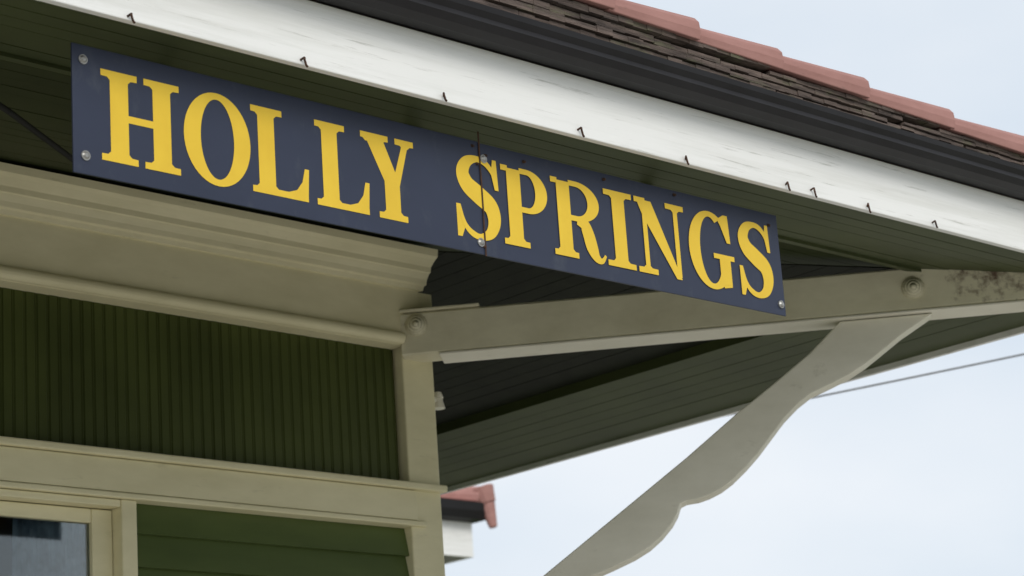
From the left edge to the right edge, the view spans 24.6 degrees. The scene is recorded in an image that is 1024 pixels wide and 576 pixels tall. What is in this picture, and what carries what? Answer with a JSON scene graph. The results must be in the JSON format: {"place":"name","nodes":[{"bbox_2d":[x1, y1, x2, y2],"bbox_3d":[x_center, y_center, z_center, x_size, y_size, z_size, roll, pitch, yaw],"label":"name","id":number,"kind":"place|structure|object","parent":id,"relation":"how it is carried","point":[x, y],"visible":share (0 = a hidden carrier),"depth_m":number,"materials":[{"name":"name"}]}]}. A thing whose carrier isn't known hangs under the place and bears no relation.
{"place":"outdoors","nodes":[
{"label":"outdoors","id":0,"kind":"place"},
{"bbox_2d":[391,350,398,479],"bbox_3d":[-4.676,-0.346,4.890,11.640,0.580,0.002,11,-22,-42],"label":"beadboard backing","id":1,"kind":"object","parent":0,"point":[395,414],"visible":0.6,"depth_m":8.79,"materials":[{"name":"green wood"}]},
{"bbox_2d":[445,0,1023,575],"label":"sky","id":2,"kind":"structure","parent":0,"point":[923,475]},
{"bbox_2d":[728,353,1023,415],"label":"power line","id":3,"kind":"object","parent":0,"point":[915,376],"visible":0.24,"depth_m":14.80,"materials":[{"name":"grey metal"}]},
{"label":"platform","id":4,"kind":"structure","parent":0,"visible":0},
{"bbox_2d":[0,517,12,575],"bbox_3d":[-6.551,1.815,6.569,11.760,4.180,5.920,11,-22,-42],"label":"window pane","id":5,"kind":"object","parent":4,"relation":"on","point":[6,528],"visible":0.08,"depth_m":10.63,"materials":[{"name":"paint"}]},
{"bbox_2d":[0,489,137,575],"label":"casing","id":6,"kind":"object","parent":5,"relation":"attached to","point":[124,539],"visible":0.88,"depth_m":7.74,"materials":[{"name":"beige paint"}]},
{"bbox_2d":[0,501,112,575],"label":"sash","id":7,"kind":"object","parent":6,"relation":"attached to","point":[99,558],"visible":1,"depth_m":7.72,"materials":[{"name":"beige paint"}]},
{"bbox_2d":[12,518,86,575],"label":"window pane","id":8,"kind":"structure","parent":7,"relation":"in","point":[45,548],"depth_m":7.67,"materials":[{"name":"glass"}]},
{"bbox_2d":[0,287,397,479],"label":"beadboard","id":9,"kind":"object","parent":5,"relation":"attached to","point":[82,372],"visible":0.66,"depth_m":8.13,"materials":[{"name":"green paint"}]},
{"bbox_2d":[418,293,431,307],"bbox_3d":[-2.373,0.856,10.961,0.069,0.214,6.016,11,-22,-42],"label":"side frieze","id":10,"kind":"object","parent":5,"relation":"attached to","point":[424,300],"visible":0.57,"depth_m":8.90,"materials":[{"name":"beige paint"}]},
{"bbox_2d":[392,347,444,575],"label":"corner post","id":11,"kind":"object","parent":4,"relation":"on","point":[416,422],"visible":0.45,"depth_m":8.75,"materials":[{"name":"beige paint"}]},
{"bbox_2d":[0,215,418,331],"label":"frieze board","id":12,"kind":"object","parent":11,"relation":"attached to","point":[59,250],"visible":0.73,"depth_m":8.18,"materials":[{"name":"beige wood"}]},
{"bbox_2d":[0,265,405,349],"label":"frieze bead","id":13,"kind":"object","parent":12,"relation":"attached to","point":[24,280],"visible":1,"depth_m":8.13,"materials":[{"name":"beige wood"}]},
{"bbox_2d":[0,162,437,291],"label":"crown moulding","id":14,"kind":"object","parent":12,"relation":"on","point":[32,194],"visible":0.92,"depth_m":8.20,"materials":[{"name":"beige paint"}]},
{"bbox_2d":[136,504,409,575],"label":"clapboards","id":15,"kind":"object","parent":11,"relation":"attached to","point":[174,541],"visible":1,"depth_m":8.16,"materials":[{"name":"green paint"}]},
{"bbox_2d":[0,446,417,520],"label":"belt band","id":16,"kind":"object","parent":15,"relation":"attached to","point":[32,466],"visible":0.86,"depth_m":8.00,"materials":[{"name":"beige paint"}]},
{"bbox_2d":[0,481,426,527],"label":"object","id":17,"kind":"object","parent":16,"relation":"attached to","point":[256,509],"visible":1,"depth_m":8.04,"materials":[{"name":"beige wood"}]},
{"bbox_2d":[0,436,447,493],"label":"belt band ledge","id":18,"kind":"object","parent":16,"relation":"attached to","point":[179,460],"visible":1,"depth_m":8.04,"materials":[{"name":"beige wood"}]},
{"bbox_2d":[434,392,444,409],"bbox_3d":[-0.289,0.426,8.916,0.071,0.065,0.049,11,-22,-42],"label":"insulator","id":19,"kind":"object","parent":11,"relation":"attached to","point":[439,403],"visible":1,"depth_m":8.91,"materials":[{"name":"ceramic"}]},
{"bbox_2d":[400,269,1023,361],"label":"corner beam","id":20,"kind":"structure","parent":11,"relation":"on","point":[805,298],"depth_m":8.69,"materials":[{"name":"beige paint"}]},
{"bbox_2d":[399,303,479,313],"bbox_3d":[-0.265,0.093,8.852,0.152,0.011,0.300,70,-75,-74],"label":"beam cap","id":21,"kind":"object","parent":20,"relation":"on","point":[438,308],"visible":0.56,"depth_m":8.78,"materials":[{"name":"beige wood"}]},
{"bbox_2d":[405,277,924,335],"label":"beam bolt caps","id":22,"kind":"object","parent":20,"relation":"attached to","point":[911,288],"visible":1,"depth_m":8.63,"materials":[{"name":"beige metal"}]},
{"bbox_2d":[439,300,1023,363],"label":"beam bottom strip","id":23,"kind":"object","parent":20,"relation":"attached to","point":[705,334],"visible":1,"depth_m":8.71,"materials":[{"name":"beige wood"}]},
{"bbox_2d":[544,313,931,575],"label":"knee brace","id":24,"kind":"object","parent":20,"relation":"attached to","point":[724,457],"visible":1,"depth_m":8.56,"materials":[{"name":"paint"}]},
{"bbox_3d":[-6.409,-0.133,7.015,15.220,0.406,9.648,11,-22,-42],"label":"soffit backing","id":25,"kind":"object","parent":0,"visible":0},
{"bbox_2d":[0,59,885,266],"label":"front soffit","id":26,"kind":"structure","parent":25,"relation":"attached to","point":[39,99],"depth_m":7.29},
{"bbox_2d":[0,102,71,161],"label":"conduit","id":27,"kind":"object","parent":26,"relation":"attached to","point":[23,122],"visible":0.54,"depth_m":6.54,"materials":[{"name":"metal"}]},
{"bbox_2d":[0,51,921,438],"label":"soffit battens","id":28,"kind":"object","parent":25,"relation":"attached to","point":[600,381],"depth_m":9.88,"materials":[{"name":"green paint"}]},
{"bbox_2d":[0,0,1023,272],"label":"front soffit","id":29,"kind":"structure","parent":25,"relation":"attached to","point":[40,30],"depth_m":6.71,"materials":[{"name":"green paint"}]},
{"bbox_2d":[70,42,785,315],"bbox_3d":[-0.199,-0.276,6.545,2.575,0.457,0.287,11,-22,-42],"label":"station sign","id":30,"kind":"object","parent":29,"relation":"attached to","point":[143,123],"visible":1,"depth_m":6.26,"materials":[{"name":"blue metal"}]},
{"bbox_2d":[37,0,1023,252],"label":"front fascia","id":31,"kind":"structure","parent":25,"relation":"attached to","point":[339,43],"depth_m":6.60,"materials":[{"name":"white paint"}]},
{"bbox_2d":[127,13,937,227],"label":"fascia hooks","id":32,"kind":"object","parent":31,"relation":"attached to","point":[444,96],"visible":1,"depth_m":6.61,"materials":[{"name":"metal"}]},
{"bbox_2d":[418,251,893,425],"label":"side soffit","id":33,"kind":"structure","parent":25,"relation":"attached to","point":[468,388],"depth_m":9.71,"materials":[{"name":"wood"}]},
{"bbox_2d":[310,0,1023,200],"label":"hip roof","id":34,"kind":"structure","parent":25,"relation":"on","point":[649,95],"depth_m":8.44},
{"bbox_2d":[470,0,1023,165],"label":"roof shingles","id":35,"kind":"object","parent":34,"relation":"on","point":[580,18],"visible":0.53,"depth_m":6.99,"materials":[{"name":"brown tile"}]},
{"bbox_2d":[569,0,1023,154],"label":"edge tiles","id":36,"kind":"object","parent":34,"relation":"attached to","point":[774,59],"visible":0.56,"depth_m":7.27,"materials":[{"name":"tile"}]},
{"bbox_2d":[315,0,1023,199],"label":"gutter","id":37,"kind":"object","parent":25,"relation":"on","point":[500,31],"depth_m":6.87,"materials":[{"name":"metal"}]},
{"bbox_2d":[437,312,1023,486],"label":"side soffit","id":38,"kind":"structure","parent":25,"relation":"attached to","point":[746,374],"depth_m":10.22,"materials":[{"name":"green paint"}]},
{"bbox_2d":[440,326,1023,494],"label":"side fascia","id":39,"kind":"structure","parent":38,"relation":"attached to","point":[860,375],"depth_m":10.37,"materials":[{"name":"white paint"}]},
{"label":"walls","id":40,"kind":"object","parent":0,"visible":0},
{"bbox_3d":[-4.696,2.797,21.208,4.559,0.030,7.759,11,-22,-42],"label":"soffit","id":41,"kind":"object","parent":40,"relation":"attached to","visible":0},
{"bbox_2d":[444,556,468,563],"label":"side fascia","id":42,"kind":"structure","parent":41,"relation":"attached to","point":[449,559],"depth_m":20.16,"materials":[{"name":"white paint"}]},
{"bbox_2d":[442,520,473,557],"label":"front fascia","id":43,"kind":"structure","parent":41,"relation":"attached to","point":[457,539],"depth_m":19.94,"materials":[{"name":"white paint"}]},
{"bbox_2d":[441,498,485,523],"bbox_3d":[-4.585,2.557,21.272,4.740,0.150,7.940,11,-22,-42],"label":"gutter","id":44,"kind":"object","parent":41,"relation":"on","point":[472,512],"visible":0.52,"depth_m":19.91,"materials":[{"name":"metal"}]},
{"bbox_3d":[-4.678,2.121,21.420,4.680,0.760,8.020,11,-22,-42],"label":"roof","id":45,"kind":"object","parent":40,"relation":"on","visible":0},
{"bbox_2d":[440,484,496,528],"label":"hip tiles","id":46,"kind":"object","parent":45,"relation":"attached to","point":[484,494],"visible":0.23,"depth_m":20.07,"materials":[{"name":"tile"}]}
]}

